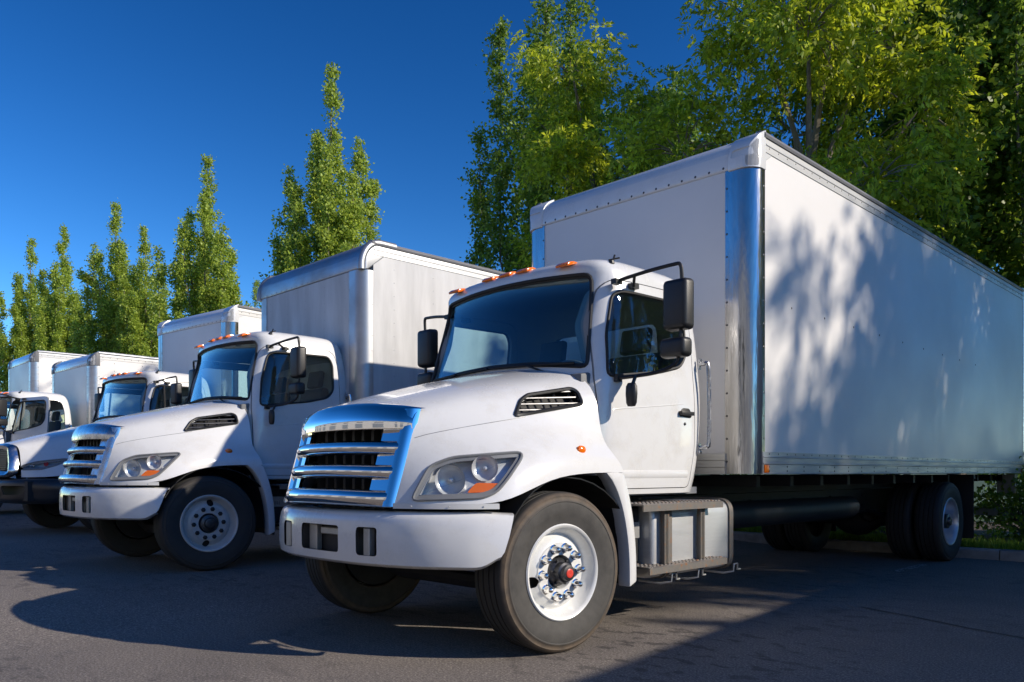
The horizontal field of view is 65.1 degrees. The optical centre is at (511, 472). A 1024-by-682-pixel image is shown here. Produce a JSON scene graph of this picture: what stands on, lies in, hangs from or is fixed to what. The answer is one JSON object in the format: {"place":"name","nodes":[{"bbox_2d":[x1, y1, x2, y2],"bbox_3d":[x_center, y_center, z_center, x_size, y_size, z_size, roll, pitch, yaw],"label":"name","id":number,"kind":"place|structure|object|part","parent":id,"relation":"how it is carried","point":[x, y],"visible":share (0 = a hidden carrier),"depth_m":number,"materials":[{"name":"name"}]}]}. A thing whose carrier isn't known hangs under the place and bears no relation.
{"place":"outdoors","nodes":[
{"label":"outdoors","id":0,"kind":"place"},
{"bbox_2d":[0,0,1018,389],"label":"sky","id":1,"kind":"structure","parent":0,"point":[102,101],"materials":[{"name":"blue"}]},
{"bbox_2d":[0,503,1023,681],"bbox_3d":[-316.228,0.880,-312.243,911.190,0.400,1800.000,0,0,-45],"label":"parking lot","id":2,"kind":"structure","parent":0,"point":[80,601],"depth_m":5.66,"materials":[{"name":"grey asphalt"}]},
{"bbox_2d":[1,350,85,430],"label":"box truck","id":3,"kind":"object","parent":2,"relation":"on","point":[31,372],"visible":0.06,"depth_m":21.11,"materials":[{"name":"white paint"}]},
{"bbox_3d":[-13.270,-0.955,20.271,1.067,1.488,0.785,0,0,-45],"label":"door","id":4,"kind":"part","parent":3,"relation":"part of","materials":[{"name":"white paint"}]},
{"bbox_2d":[0,351,157,506],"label":"box truck","id":5,"kind":"object","parent":2,"relation":"on","point":[68,401],"visible":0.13,"depth_m":17.29,"materials":[{"name":"white paint"}]},
{"label":"door","id":6,"kind":"part","parent":5,"relation":"part of","materials":[{"name":"white paint"}]},
{"bbox_3d":[-9.621,-0.795,15.807,1.067,1.488,0.785,0,0,20],"label":"door","id":7,"kind":"part","parent":5,"relation":"part of","materials":[{"name":"white paint"}]},
{"bbox_2d":[0,304,289,529],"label":"box truck","id":8,"kind":"object","parent":2,"relation":"on","point":[38,461],"visible":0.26,"depth_m":13.37,"materials":[{"name":"white paint"}]},
{"label":"door","id":9,"kind":"part","parent":8,"relation":"part of","materials":[{"name":"white paint"}]},
{"bbox_3d":[-5.407,-0.785,13.075,0.785,1.488,1.067,0,0,38],"label":"door","id":10,"kind":"part","parent":8,"relation":"part of","materials":[{"name":"white paint"}]},
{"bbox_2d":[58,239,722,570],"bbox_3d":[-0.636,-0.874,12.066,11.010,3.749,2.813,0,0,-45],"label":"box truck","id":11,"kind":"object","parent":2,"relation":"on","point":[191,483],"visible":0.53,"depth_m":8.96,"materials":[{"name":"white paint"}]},
{"label":"door","id":12,"kind":"part","parent":11,"relation":"part of","materials":[{"name":"white paint"}]},
{"bbox_3d":[-2.332,-0.715,8.966,1.067,1.488,0.785,0,0,-45],"label":"door","id":13,"kind":"part","parent":11,"relation":"part of","materials":[{"name":"white paint"}]},
{"bbox_2d":[279,130,1023,652],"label":"box truck","id":14,"kind":"object","parent":2,"relation":"on","point":[831,342],"visible":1,"depth_m":6.36,"materials":[{"name":"white paint"}]},
{"label":"door","id":15,"kind":"part","parent":14,"relation":"part of","materials":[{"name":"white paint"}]},
{"bbox_3d":[1.048,-0.635,5.628,1.067,1.488,0.785,0,0,-45],"label":"door","id":16,"kind":"part","parent":14,"relation":"part of","materials":[{"name":"white paint"}]},
{"bbox_2d":[733,531,1023,561],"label":"kerb","id":17,"kind":"structure","parent":2,"relation":"on","point":[969,552],"depth_m":10.87,"materials":[{"name":"concrete"}]},
{"bbox_2d":[892,564,925,571],"bbox_3d":[4.491,1.075,9.044,0.900,0.001,0.100,0,0,-45],"label":"stall line","id":18,"kind":"object","parent":2,"relation":"on","point":[910,567],"visible":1,"depth_m":9.07,"materials":[{"name":"paint"}]},
{"bbox_2d":[863,607,1022,637],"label":"pavement seam","id":19,"kind":"object","parent":2,"relation":"on","point":[946,623],"visible":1,"depth_m":5.71,"materials":[{"name":"black asphalt"}]},
{"bbox_2d":[726,473,1022,548],"bbox_3d":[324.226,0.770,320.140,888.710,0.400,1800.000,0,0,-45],"label":"planting verge","id":20,"kind":"structure","parent":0,"point":[978,483],"depth_m":46.12,"materials":[{"name":"green plant"}]},
{"bbox_2d":[0,235,56,416],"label":"poplar tree","id":21,"kind":"object","parent":20,"relation":"on","point":[22,331],"visible":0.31,"depth_m":57.12,"materials":[{"name":"green plant"}]},
{"bbox_2d":[30,223,90,353],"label":"poplar tree","id":22,"kind":"object","parent":20,"relation":"on","point":[53,331],"visible":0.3,"depth_m":51.64,"materials":[{"name":"green plant"}]},
{"bbox_2d":[62,197,147,354],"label":"poplar tree","id":23,"kind":"object","parent":20,"relation":"on","point":[102,325],"visible":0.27,"depth_m":44.63,"materials":[{"name":"green plant"}]},
{"bbox_2d":[250,278,259,307],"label":"poplar tree","id":24,"kind":"object","parent":20,"relation":"on","point":[255,285],"visible":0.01,"depth_m":44.12,"materials":[{"name":"green plant"}]},
{"bbox_2d":[612,69,739,178],"bbox_3d":[4.364,-4.883,21.898,5.076,11.615,5.129,0,0,11],"label":"ash tree","id":25,"kind":"object","parent":20,"relation":"on","point":[694,137],"visible":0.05,"depth_m":21.25,"materials":[{"name":"green plant"}]},
{"bbox_2d":[779,0,1023,474],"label":"ash tree","id":26,"kind":"object","parent":20,"relation":"on","point":[884,124],"visible":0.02,"depth_m":16.12,"materials":[{"name":"green plant"}]},
{"bbox_2d":[829,0,1023,489],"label":"poplar tree","id":27,"kind":"object","parent":20,"relation":"on","point":[971,22],"visible":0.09,"depth_m":15.18,"materials":[{"name":"green plant"}]},
{"bbox_2d":[836,522,1021,542],"bbox_3d":[8.800,0.764,12.202,5.330,0.400,85.000,0,0,-45],"label":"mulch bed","id":28,"kind":"object","parent":20,"relation":"on","point":[979,531],"depth_m":12.87,"materials":[{"name":"brown soil"}]},
{"bbox_2d":[111,223,172,356],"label":"poplar tree","id":29,"kind":"object","parent":28,"relation":"on","point":[130,326],"visible":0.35,"depth_m":43.04,"materials":[{"name":"green plant"}]},
{"bbox_2d":[144,153,252,356],"bbox_3d":[-14.268,-7.054,37.322,5.310,15.470,5.297,0,0,-14],"label":"poplar tree","id":30,"kind":"object","parent":28,"relation":"on","point":[220,289],"visible":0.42,"depth_m":35.98,"materials":[{"name":"green plant"}]},
{"bbox_2d":[257,61,385,308],"bbox_3d":[-6.521,-7.209,29.717,5.226,15.940,5.076,0,0,22],"label":"poplar tree","id":31,"kind":"object","parent":28,"relation":"on","point":[333,231],"visible":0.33,"depth_m":28.74,"materials":[{"name":"green plant"}]},
{"bbox_2d":[457,0,649,272],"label":"poplar tree","id":32,"kind":"object","parent":28,"relation":"on","point":[496,234],"visible":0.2,"depth_m":21.57,"materials":[{"name":"green plant"}]},
{"bbox_2d":[495,17,692,268],"bbox_3d":[1.820,-4.437,18.325,4.998,10.784,5.524,0,0,34],"label":"ash tree","id":33,"kind":"object","parent":28,"relation":"on","point":[572,159],"visible":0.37,"depth_m":17.40,"materials":[{"name":"green plant"}]},
{"bbox_2d":[723,474,789,474],"bbox_3d":[4.296,0.304,14.463,2.225,1.417,2.026,0,0,-4],"label":"shrub","id":34,"kind":"object","parent":28,"relation":"on","point":[753,474],"visible":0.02,"depth_m":14.36,"materials":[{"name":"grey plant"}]},
{"bbox_2d":[580,0,1023,260],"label":"ash tree","id":35,"kind":"object","parent":28,"relation":"on","point":[774,24],"visible":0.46,"depth_m":13.32,"materials":[{"name":"green plant"}]},
{"bbox_2d":[836,474,893,532],"bbox_3d":[5.852,0.358,12.982,1.780,1.282,1.922,0,0,-37],"label":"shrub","id":36,"kind":"object","parent":28,"relation":"on","point":[882,528],"depth_m":12.93,"materials":[{"name":"green plant"}]},
{"bbox_2d":[733,526,1023,549],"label":"grass","id":37,"kind":"structure","parent":28,"relation":"on","point":[998,543],"depth_m":10.81,"materials":[{"name":"green plant"}]},
{"bbox_2d":[974,456,1023,540],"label":"shrub","id":38,"kind":"object","parent":28,"relation":"on","point":[1014,516],"visible":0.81,"depth_m":11.61,"materials":[{"name":"green plant"}]},
{"bbox_2d":[884,0,1023,477],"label":"poplar tree","id":39,"kind":"object","parent":20,"relation":"on","point":[1012,100],"visible":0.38,"depth_m":14.14,"materials":[{"name":"green plant"}]}
]}

